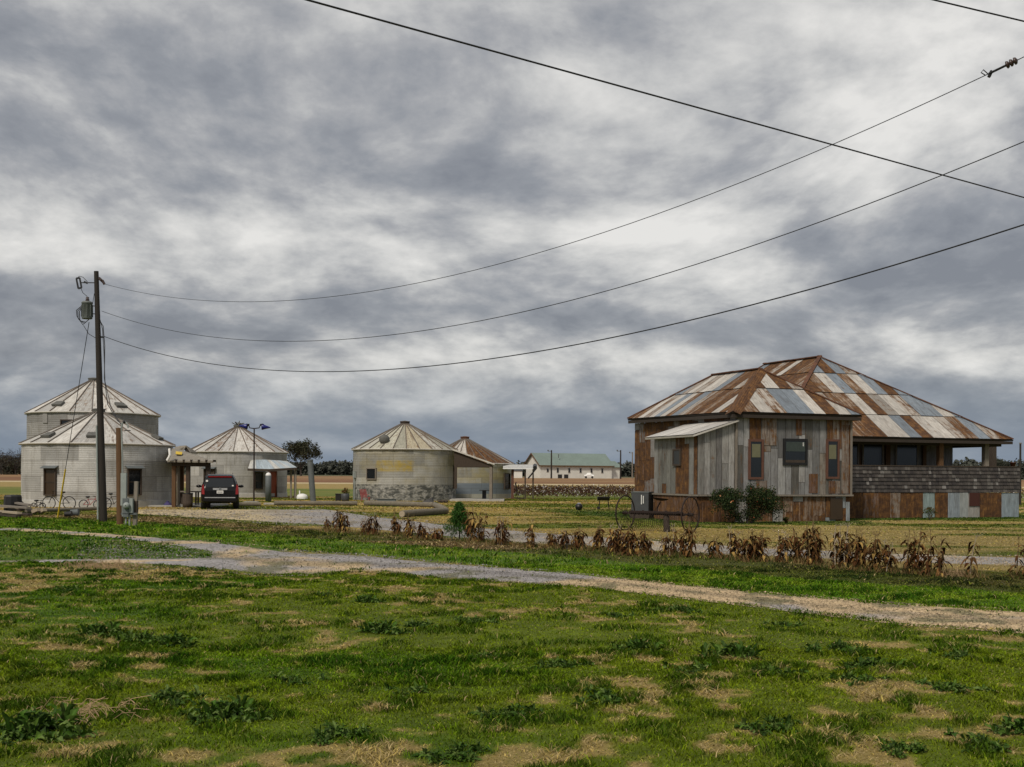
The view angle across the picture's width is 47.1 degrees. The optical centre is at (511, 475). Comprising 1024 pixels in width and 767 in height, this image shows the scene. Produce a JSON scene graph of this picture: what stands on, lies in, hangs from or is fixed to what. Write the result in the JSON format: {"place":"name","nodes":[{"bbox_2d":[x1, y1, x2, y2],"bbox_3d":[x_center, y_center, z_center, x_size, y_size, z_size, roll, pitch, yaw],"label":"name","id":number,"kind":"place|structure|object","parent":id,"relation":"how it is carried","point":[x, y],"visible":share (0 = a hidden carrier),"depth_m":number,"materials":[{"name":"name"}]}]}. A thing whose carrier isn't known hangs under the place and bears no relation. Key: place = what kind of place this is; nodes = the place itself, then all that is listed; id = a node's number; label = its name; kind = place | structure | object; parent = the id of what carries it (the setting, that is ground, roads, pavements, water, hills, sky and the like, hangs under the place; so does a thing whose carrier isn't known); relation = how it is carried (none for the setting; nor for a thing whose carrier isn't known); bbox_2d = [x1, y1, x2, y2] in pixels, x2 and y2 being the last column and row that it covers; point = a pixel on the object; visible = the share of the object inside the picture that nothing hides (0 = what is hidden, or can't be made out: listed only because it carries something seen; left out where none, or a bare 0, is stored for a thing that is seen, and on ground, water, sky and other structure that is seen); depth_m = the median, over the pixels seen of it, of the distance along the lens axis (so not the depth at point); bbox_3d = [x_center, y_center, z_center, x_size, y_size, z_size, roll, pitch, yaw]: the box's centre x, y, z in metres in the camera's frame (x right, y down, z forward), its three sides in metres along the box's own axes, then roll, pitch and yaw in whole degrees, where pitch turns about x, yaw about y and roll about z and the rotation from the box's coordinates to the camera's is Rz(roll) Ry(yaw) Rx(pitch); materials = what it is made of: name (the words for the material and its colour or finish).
{"place":"outdoors","nodes":[
{"label":"outdoors","id":0,"kind":"place"},
{"bbox_2d":[0,473,1023,766],"bbox_3d":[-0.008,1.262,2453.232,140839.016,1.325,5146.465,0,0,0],"label":"ground","id":1,"kind":"structure","parent":0,"point":[328,485],"depth_m":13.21,"materials":[{"name":"green plant"}]},
{"bbox_2d":[0,454,20,474],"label":"bare treeline","id":2,"kind":"object","parent":1,"relation":"on","point":[10,471],"visible":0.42,"depth_m":333.66,"materials":[{"name":"brown plant"}]},
{"bbox_2d":[3,495,27,510],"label":"bench","id":3,"kind":"object","parent":1,"relation":"on","point":[10,499],"visible":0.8,"depth_m":58.03,"materials":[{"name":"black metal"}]},
{"bbox_2d":[0,502,32,516],"bbox_3d":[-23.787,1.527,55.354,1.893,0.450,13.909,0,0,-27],"label":"plank pile","id":4,"kind":"object","parent":1,"relation":"on","point":[14,514],"visible":0.89,"depth_m":53.08,"materials":[{"name":"grey wood"}]},
{"bbox_2d":[0,722,59,745],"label":"dock weed","id":5,"kind":"object","parent":1,"relation":"on","point":[6,735],"visible":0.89,"depth_m":8.29,"materials":[{"name":"green plant"}]},
{"bbox_2d":[0,702,97,741],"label":"dock weed","id":6,"kind":"object","parent":1,"relation":"on","point":[40,722],"visible":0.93,"depth_m":8.50,"materials":[{"name":"green plant"}]},
{"bbox_2d":[13,695,151,725],"bbox_3d":[-3.329,1.814,9.091,1.055,0.168,0.903,0,0,0],"label":"straw tangle","id":7,"kind":"object","parent":1,"relation":"on","point":[86,708],"visible":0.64,"depth_m":9.18,"materials":[{"name":"beige plant"}]},
{"bbox_2d":[75,271,106,521],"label":"utility pole","id":8,"kind":"object","parent":1,"relation":"on","point":[86,308],"visible":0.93,"depth_m":45.65,"materials":[{"name":"brown wood"}]},
{"bbox_2d":[102,141,1023,341],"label":"power line","id":9,"kind":"object","parent":8,"relation":"attached to","point":[645,279],"visible":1,"depth_m":24.99,"materials":[{"name":"black metal"}]},
{"bbox_2d":[104,224,1023,371],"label":"power line","id":10,"kind":"object","parent":8,"relation":"attached to","point":[638,331],"visible":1,"depth_m":24.14,"materials":[{"name":"black metal"}]},
{"bbox_2d":[106,57,1023,301],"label":"power line","id":11,"kind":"object","parent":8,"relation":"attached to","point":[620,226],"visible":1,"depth_m":26.67,"materials":[{"name":"black metal"}]},
{"bbox_2d":[24,377,160,438],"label":"grain bin","id":12,"kind":"object","parent":1,"relation":"on","point":[58,410],"visible":0.21,"depth_m":76.39,"materials":[{"name":"metal"}]},
{"bbox_2d":[18,408,175,507],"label":"grain bin","id":13,"kind":"object","parent":1,"relation":"on","point":[146,465],"visible":0.83,"depth_m":65.31,"materials":[{"name":"metal"}]},
{"bbox_2d":[40,465,58,495],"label":"window","id":14,"kind":"structure","parent":13,"relation":"in","point":[49,472],"depth_m":64.58,"materials":[{"name":"brown wood"}]},
{"bbox_2d":[125,466,144,494],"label":"window","id":15,"kind":"structure","parent":13,"relation":"in","point":[134,473],"depth_m":65.62,"materials":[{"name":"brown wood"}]},
{"bbox_2d":[71,621,129,636],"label":"dock weed","id":16,"kind":"object","parent":1,"relation":"on","point":[113,627],"visible":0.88,"depth_m":13.66,"materials":[{"name":"green plant"}]},
{"bbox_2d":[57,557,151,569],"bbox_3d":[-7.964,1.726,22.956,2.033,0.294,1.112,0,0,0],"label":"straw tangle","id":17,"kind":"object","parent":1,"relation":"on","point":[104,565],"visible":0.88,"depth_m":22.95,"materials":[{"name":"beige plant"}]},
{"bbox_2d":[116,420,130,524],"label":"service post","id":18,"kind":"object","parent":1,"relation":"on","point":[121,484],"visible":0.86,"depth_m":43.40,"materials":[{"name":"brown wood"}]},
{"bbox_2d":[121,481,138,525],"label":"meter rack","id":19,"kind":"object","parent":1,"relation":"on","point":[129,507],"visible":0.87,"depth_m":42.46,"materials":[{"name":"grey metal"}]},
{"bbox_2d":[114,629,170,642],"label":"dock weed","id":20,"kind":"object","parent":1,"relation":"on","point":[127,635],"visible":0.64,"depth_m":13.16,"materials":[{"name":"green plant"}]},
{"bbox_2d":[132,629,199,647],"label":"dock weed","id":21,"kind":"object","parent":1,"relation":"on","point":[179,638],"visible":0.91,"depth_m":12.82,"materials":[{"name":"green plant"}]},
{"bbox_2d":[145,684,209,709],"bbox_3d":[-2.797,1.827,9.784,0.542,0.123,0.772,0,0,-16],"label":"dock weed","id":22,"kind":"object","parent":1,"relation":"on","point":[168,692],"visible":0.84,"depth_m":9.77,"materials":[{"name":"green plant"}]},
{"bbox_2d":[148,445,227,507],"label":"timber porch","id":23,"kind":"object","parent":1,"relation":"on","point":[179,458],"visible":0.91,"depth_m":66.19,"materials":[{"name":"wood"}]},
{"bbox_2d":[178,707,245,725],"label":"dock weed","id":24,"kind":"object","parent":1,"relation":"on","point":[191,716],"visible":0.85,"depth_m":8.98,"materials":[{"name":"green plant"}]},
{"bbox_2d":[196,473,243,508],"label":"parked car","id":25,"kind":"object","parent":1,"relation":"on","point":[219,488],"visible":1,"depth_m":62.62,"materials":[{"name":"black paint"}]},
{"bbox_2d":[194,695,273,722],"bbox_3d":[-2.111,1.809,9.177,0.633,0.161,0.603,0,0,25],"label":"dock weed","id":26,"kind":"object","parent":1,"relation":"on","point":[226,709],"visible":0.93,"depth_m":9.10,"materials":[{"name":"green plant"}]},
{"bbox_2d":[189,421,296,497],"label":"grain bin","id":27,"kind":"object","parent":1,"relation":"on","point":[229,451],"visible":0.71,"depth_m":94.40,"materials":[{"name":"metal"}]},
{"bbox_2d":[239,423,270,500],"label":"lamp post","id":28,"kind":"object","parent":1,"relation":"on","point":[262,425],"visible":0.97,"depth_m":77.04,"materials":[{"name":"metal"}]},
{"bbox_2d":[267,671,330,685],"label":"dock weed","id":29,"kind":"object","parent":1,"relation":"on","point":[291,679],"visible":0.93,"depth_m":10.79,"materials":[{"name":"green plant"}]},
{"bbox_2d":[282,438,322,475],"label":"oak tree","id":30,"kind":"object","parent":1,"relation":"on","point":[299,450],"visible":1,"depth_m":398.07,"materials":[{"name":"green plant"}]},
{"bbox_2d":[307,460,315,500],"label":"leaning pipe","id":31,"kind":"object","parent":1,"relation":"on","point":[311,480],"visible":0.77,"depth_m":79.69,"materials":[{"name":"grey metal"}]},
{"bbox_2d":[274,501,356,505],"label":"log","id":32,"kind":"object","parent":1,"relation":"on","point":[311,503],"visible":0.94,"depth_m":71.42,"materials":[{"name":"brown wood"}]},
{"bbox_2d":[306,720,371,745],"bbox_3d":[-1.282,1.839,8.508,0.500,0.103,0.704,0,0,21],"label":"dock weed","id":33,"kind":"object","parent":1,"relation":"on","point":[338,730],"visible":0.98,"depth_m":8.48,"materials":[{"name":"green plant"}]},
{"bbox_2d":[326,508,357,532],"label":"corn clump","id":34,"kind":"object","parent":1,"relation":"on","point":[340,524],"visible":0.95,"depth_m":38.13,"materials":[{"name":"brown plant"}]},
{"bbox_2d":[348,513,388,534],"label":"corn clump","id":35,"kind":"object","parent":1,"relation":"on","point":[368,528],"visible":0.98,"depth_m":37.04,"materials":[{"name":"brown plant"}]},
{"bbox_2d":[355,619,412,633],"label":"dock weed","id":36,"kind":"object","parent":1,"relation":"on","point":[384,626],"visible":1,"depth_m":14.17,"materials":[{"name":"green plant"}]},
{"bbox_2d":[364,500,433,506],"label":"log","id":37,"kind":"object","parent":1,"relation":"on","point":[398,503],"visible":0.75,"depth_m":70.31,"materials":[{"name":"brown wood"}]},
{"bbox_2d":[384,680,430,697],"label":"dock weed","id":38,"kind":"object","parent":1,"relation":"on","point":[416,688],"visible":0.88,"depth_m":10.32,"materials":[{"name":"green plant"}]},
{"bbox_2d":[399,508,448,516],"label":"log","id":39,"kind":"object","parent":1,"relation":"on","point":[421,512],"visible":0.94,"depth_m":54.47,"materials":[{"name":"brown wood"}]},
{"bbox_2d":[351,421,503,501],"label":"grain bin","id":40,"kind":"object","parent":1,"relation":"on","point":[404,460],"visible":0.98,"depth_m":86.15,"materials":[{"name":"grey metal"}]},
{"bbox_2d":[412,740,491,765],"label":"dock weed","id":41,"kind":"object","parent":1,"relation":"on","point":[458,753],"visible":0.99,"depth_m":7.88,"materials":[{"name":"green plant"}]},
{"bbox_2d":[443,501,475,539],"bbox_3d":[-1.527,1.316,34.384,1.053,1.149,1.101,0,0,0],"label":"young juniper","id":42,"kind":"object","parent":1,"relation":"on","point":[457,517],"visible":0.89,"depth_m":34.26,"materials":[{"name":"green plant"}]},
{"bbox_2d":[446,503,494,541],"bbox_3d":[-1.075,1.344,33.689,1.606,1.126,0.989,0,0,18],"label":"corn clump","id":43,"kind":"object","parent":1,"relation":"on","point":[479,536],"visible":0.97,"depth_m":33.74,"materials":[{"name":"brown plant"}]},
{"bbox_2d":[450,436,536,498],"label":"grain bin","id":44,"kind":"object","parent":1,"relation":"on","point":[472,482],"visible":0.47,"depth_m":95.87,"materials":[{"name":"grey metal"}]},
{"bbox_2d":[476,515,525,545],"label":"corn clump","id":45,"kind":"object","parent":1,"relation":"on","point":[503,540],"visible":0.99,"depth_m":32.15,"materials":[{"name":"brown plant"}]},
{"bbox_2d":[468,701,543,721],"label":"dock weed","id":46,"kind":"object","parent":1,"relation":"on","point":[511,710],"visible":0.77,"depth_m":9.25,"materials":[{"name":"green plant"}]},
{"bbox_2d":[0,559,1023,649],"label":"grass","id":47,"kind":"structure","parent":1,"relation":"on","point":[681,577],"depth_m":17.80,"materials":[{"name":"green plant"}]},
{"bbox_2d":[0,508,1023,566],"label":"grass","id":48,"kind":"structure","parent":1,"relation":"on","point":[26,521],"depth_m":37.52,"materials":[{"name":"green plant"}]},
{"bbox_2d":[0,494,1023,513],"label":"grass","id":49,"kind":"structure","parent":1,"relation":"on","point":[538,501],"depth_m":73.56,"materials":[{"name":"green plant"}]},
{"bbox_2d":[0,457,1023,478],"bbox_3d":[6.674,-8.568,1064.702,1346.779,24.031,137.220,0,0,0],"label":"distant woods","id":50,"kind":"object","parent":1,"relation":"on","point":[339,467],"visible":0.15,"depth_m":1102.87,"materials":[{"name":"plant"}]},
{"bbox_2d":[510,518,542,547],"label":"corn clump","id":51,"kind":"object","parent":1,"relation":"on","point":[528,542],"visible":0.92,"depth_m":31.00,"materials":[{"name":"brown plant"}]},
{"bbox_2d":[528,656,594,668],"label":"dock weed","id":52,"kind":"object","parent":1,"relation":"on","point":[562,662],"visible":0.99,"depth_m":11.81,"materials":[{"name":"green plant"}]},
{"bbox_2d":[559,527,590,550],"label":"corn clump","id":53,"kind":"object","parent":1,"relation":"on","point":[579,541],"visible":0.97,"depth_m":30.14,"materials":[{"name":"brown plant"}]},
{"bbox_2d":[138,509,1023,564],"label":"gravel drive","id":54,"kind":"structure","parent":1,"relation":"on","point":[316,519],"depth_m":46.93,"materials":[{"name":"grey gravel"}]},
{"bbox_2d":[143,506,1023,565],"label":"loose stones","id":55,"kind":"object","parent":1,"relation":"on","point":[230,514],"visible":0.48,"depth_m":44.49,"materials":[{"name":"grey stone"}]},
{"bbox_2d":[582,524,609,551],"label":"corn clump","id":56,"kind":"object","parent":1,"relation":"on","point":[597,539],"visible":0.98,"depth_m":29.87,"materials":[{"name":"brown plant"}]},
{"bbox_2d":[570,681,622,705],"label":"dock weed","id":57,"kind":"object","parent":1,"relation":"on","point":[608,696],"visible":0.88,"depth_m":9.85,"materials":[{"name":"green plant"}]},
{"bbox_2d":[589,523,631,554],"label":"corn clump","id":58,"kind":"object","parent":1,"relation":"on","point":[614,543],"visible":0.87,"depth_m":28.87,"materials":[{"name":"brown plant"}]},
{"bbox_2d":[614,523,650,555],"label":"corn clump","id":59,"kind":"object","parent":1,"relation":"on","point":[630,544],"visible":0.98,"depth_m":28.41,"materials":[{"name":"brown plant"}]},
{"bbox_2d":[609,634,664,651],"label":"dock weed","id":60,"kind":"object","parent":1,"relation":"on","point":[636,644],"visible":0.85,"depth_m":12.83,"materials":[{"name":"green plant"}]},
{"bbox_2d":[630,492,653,518],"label":"air conditioner","id":61,"kind":"object","parent":1,"relation":"on","point":[643,501],"visible":0.74,"depth_m":52.74,"materials":[{"name":"grey paint"}]},
{"bbox_2d":[631,528,659,556],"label":"corn clump","id":62,"kind":"object","parent":1,"relation":"on","point":[646,545],"visible":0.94,"depth_m":28.46,"materials":[{"name":"brown plant"}]},
{"bbox_2d":[615,495,699,531],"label":"hay rake","id":63,"kind":"object","parent":1,"relation":"on","point":[666,521],"visible":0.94,"depth_m":40.26,"materials":[{"name":"metal"}]},
{"bbox_2d":[652,523,681,556],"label":"corn clump","id":64,"kind":"object","parent":1,"relation":"on","point":[665,541],"visible":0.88,"depth_m":28.32,"materials":[{"name":"brown plant"}]},
{"bbox_2d":[667,518,703,557],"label":"corn clump","id":65,"kind":"object","parent":1,"relation":"on","point":[682,541],"visible":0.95,"depth_m":27.84,"materials":[{"name":"brown plant"}]},
{"bbox_2d":[662,659,710,675],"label":"dock weed","id":66,"kind":"object","parent":1,"relation":"on","point":[703,667],"visible":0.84,"depth_m":11.43,"materials":[{"name":"green plant"}]},
{"bbox_2d":[692,534,728,558],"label":"corn clump","id":67,"kind":"object","parent":1,"relation":"on","point":[711,551],"visible":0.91,"depth_m":27.29,"materials":[{"name":"brown plant"}]},
{"bbox_2d":[717,527,742,559],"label":"corn clump","id":68,"kind":"object","parent":1,"relation":"on","point":[733,543],"visible":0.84,"depth_m":26.91,"materials":[{"name":"brown plant"}]},
{"bbox_2d":[695,639,765,659],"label":"dock weed","id":69,"kind":"object","parent":1,"relation":"on","point":[740,650],"visible":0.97,"depth_m":12.26,"materials":[{"name":"green plant"}]},
{"bbox_2d":[731,528,762,561],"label":"corn clump","id":70,"kind":"object","parent":1,"relation":"on","point":[750,549],"visible":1,"depth_m":26.26,"materials":[{"name":"brown plant"}]},
{"bbox_2d":[708,482,789,522],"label":"rose shrub","id":71,"kind":"object","parent":1,"relation":"on","point":[724,499],"visible":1,"depth_m":47.86,"materials":[{"name":"green plant"}]},
{"bbox_2d":[753,530,774,562],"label":"corn clump","id":72,"kind":"object","parent":1,"relation":"on","point":[762,542],"visible":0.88,"depth_m":26.29,"materials":[{"name":"brown plant"}]},
{"bbox_2d":[732,712,802,735],"bbox_3d":[1.957,1.844,8.827,0.632,0.113,0.443,0,0,-41],"label":"dock weed","id":73,"kind":"object","parent":1,"relation":"on","point":[776,725],"visible":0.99,"depth_m":8.76,"materials":[{"name":"green plant"}]},
{"bbox_2d":[514,484,1023,497],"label":"cotton crop","id":74,"kind":"object","parent":1,"relation":"on","point":[539,489],"visible":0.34,"depth_m":107.88,"materials":[{"name":"brown plant"}]},
{"bbox_2d":[770,529,795,562],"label":"corn clump","id":75,"kind":"object","parent":1,"relation":"on","point":[784,545],"visible":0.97,"depth_m":26.05,"materials":[{"name":"brown plant"}]},
{"bbox_2d":[792,522,827,565],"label":"corn clump","id":76,"kind":"object","parent":1,"relation":"on","point":[814,558],"visible":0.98,"depth_m":25.61,"materials":[{"name":"brown plant"}]},
{"bbox_2d":[627,355,1019,521],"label":"tin house","id":77,"kind":"structure","parent":1,"relation":"on","point":[816,438],"depth_m":54.38,"materials":[{"name":"brown metal"}]},
{"bbox_2d":[748,439,763,479],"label":"window","id":78,"kind":"structure","parent":77,"relation":"in","point":[755,446],"depth_m":49.75,"materials":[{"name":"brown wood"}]},
{"bbox_2d":[783,438,807,464],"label":"window","id":79,"kind":"structure","parent":77,"relation":"in","point":[795,451],"depth_m":50.36,"materials":[{"name":"grey glass"}]},
{"bbox_2d":[826,439,839,478],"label":"window","id":80,"kind":"structure","parent":77,"relation":"in","point":[832,445],"depth_m":50.98,"materials":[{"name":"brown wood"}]},
{"bbox_2d":[862,444,883,464],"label":"window","id":81,"kind":"structure","parent":77,"relation":"in","point":[871,454],"depth_m":57.78,"materials":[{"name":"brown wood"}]},
{"bbox_2d":[895,445,918,464],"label":"window","id":82,"kind":"structure","parent":77,"relation":"in","point":[904,454],"depth_m":58.44,"materials":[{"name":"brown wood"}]},
{"bbox_2d":[801,639,871,654],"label":"dock weed","id":83,"kind":"object","parent":1,"relation":"on","point":[838,645],"visible":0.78,"depth_m":12.73,"materials":[{"name":"green plant"}]},
{"bbox_2d":[821,522,855,568],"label":"corn clump","id":84,"kind":"object","parent":1,"relation":"on","point":[841,558],"visible":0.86,"depth_m":24.54,"materials":[{"name":"brown plant"}]},
{"bbox_2d":[837,528,870,571],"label":"corn clump","id":85,"kind":"object","parent":1,"relation":"on","point":[859,549],"visible":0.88,"depth_m":23.94,"materials":[{"name":"brown plant"}]},
{"bbox_2d":[826,671,892,685],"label":"dock weed","id":86,"kind":"object","parent":1,"relation":"on","point":[865,677],"visible":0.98,"depth_m":10.83,"materials":[{"name":"green plant"}]},
{"bbox_2d":[833,656,907,670],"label":"dock weed","id":87,"kind":"object","parent":1,"relation":"on","point":[867,661],"visible":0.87,"depth_m":11.64,"materials":[{"name":"green plant"}]},
{"bbox_2d":[863,531,886,572],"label":"corn clump","id":88,"kind":"object","parent":1,"relation":"on","point":[874,562],"visible":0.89,"depth_m":23.60,"materials":[{"name":"brown plant"}]},
{"bbox_2d":[876,539,899,573],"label":"corn clump","id":89,"kind":"object","parent":1,"relation":"on","point":[888,557],"visible":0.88,"depth_m":23.30,"materials":[{"name":"brown plant"}]},
{"bbox_2d":[873,736,928,757],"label":"dock weed","id":90,"kind":"object","parent":1,"relation":"on","point":[915,747],"visible":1,"depth_m":8.14,"materials":[{"name":"green plant"}]},
{"bbox_2d":[888,525,928,575],"bbox_3d":[7.763,1.447,22.921,0.983,1.000,0.686,0,0,15],"label":"corn clump","id":91,"kind":"object","parent":1,"relation":"on","point":[912,557],"visible":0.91,"depth_m":22.88,"materials":[{"name":"brown plant"}]},
{"bbox_2d":[919,528,958,576],"bbox_3d":[8.173,1.479,22.485,0.728,0.940,0.762,0,0,0],"label":"corn clump","id":92,"kind":"object","parent":1,"relation":"on","point":[928,562],"visible":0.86,"depth_m":22.48,"materials":[{"name":"brown plant"}]},
{"bbox_2d":[913,677,994,693],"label":"dock weed","id":93,"kind":"object","parent":1,"relation":"on","point":[955,686],"visible":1,"depth_m":10.42,"materials":[{"name":"green plant"}]},
{"bbox_2d":[955,532,989,578],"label":"corn clump","id":94,"kind":"object","parent":1,"relation":"on","point":[976,572],"visible":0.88,"depth_m":22.25,"materials":[{"name":"brown plant"}]},
{"bbox_2d":[943,725,1011,752],"bbox_3d":[3.320,1.874,8.391,0.371,0.086,0.662,0,0,7],"label":"dock weed","id":95,"kind":"object","parent":1,"relation":"on","point":[997,746],"visible":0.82,"depth_m":8.30,"materials":[{"name":"green plant"}]},
{"bbox_2d":[983,712,1023,735],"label":"dock weed","id":96,"kind":"object","parent":1,"relation":"on","point":[1017,726],"visible":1,"depth_m":8.80,"materials":[{"name":"green plant"}]},
{"bbox_2d":[1004,534,1023,578],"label":"corn clump","id":97,"kind":"object","parent":1,"relation":"on","point":[1017,574],"visible":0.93,"depth_m":22.14,"materials":[{"name":"brown plant"}]},
{"bbox_3d":[9.229,-3.095,19.185,1.600,10.300,0.370,0,0,0],"label":"utility pole","id":98,"kind":"object","parent":1,"relation":"on","visible":0},
{"bbox_2d":[305,0,1023,197],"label":"power line","id":99,"kind":"object","parent":98,"relation":"attached to","point":[389,22],"visible":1,"depth_m":16.85,"materials":[{"name":"black metal"}]},
{"bbox_2d":[0,528,1023,632],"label":"gravel track","id":100,"kind":"structure","parent":0,"point":[213,561],"depth_m":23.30,"materials":[{"name":"grey gravel"}]},
{"bbox_2d":[0,0,1023,464],"label":"sky","id":101,"kind":"structure","parent":0,"point":[244,152],"materials":[{"name":"grey"}]},
{"bbox_2d":[523,453,622,478],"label":"green roofed house","id":102,"kind":"structure","parent":0,"point":[576,465],"depth_m":289.93,"materials":[{"name":"white"}]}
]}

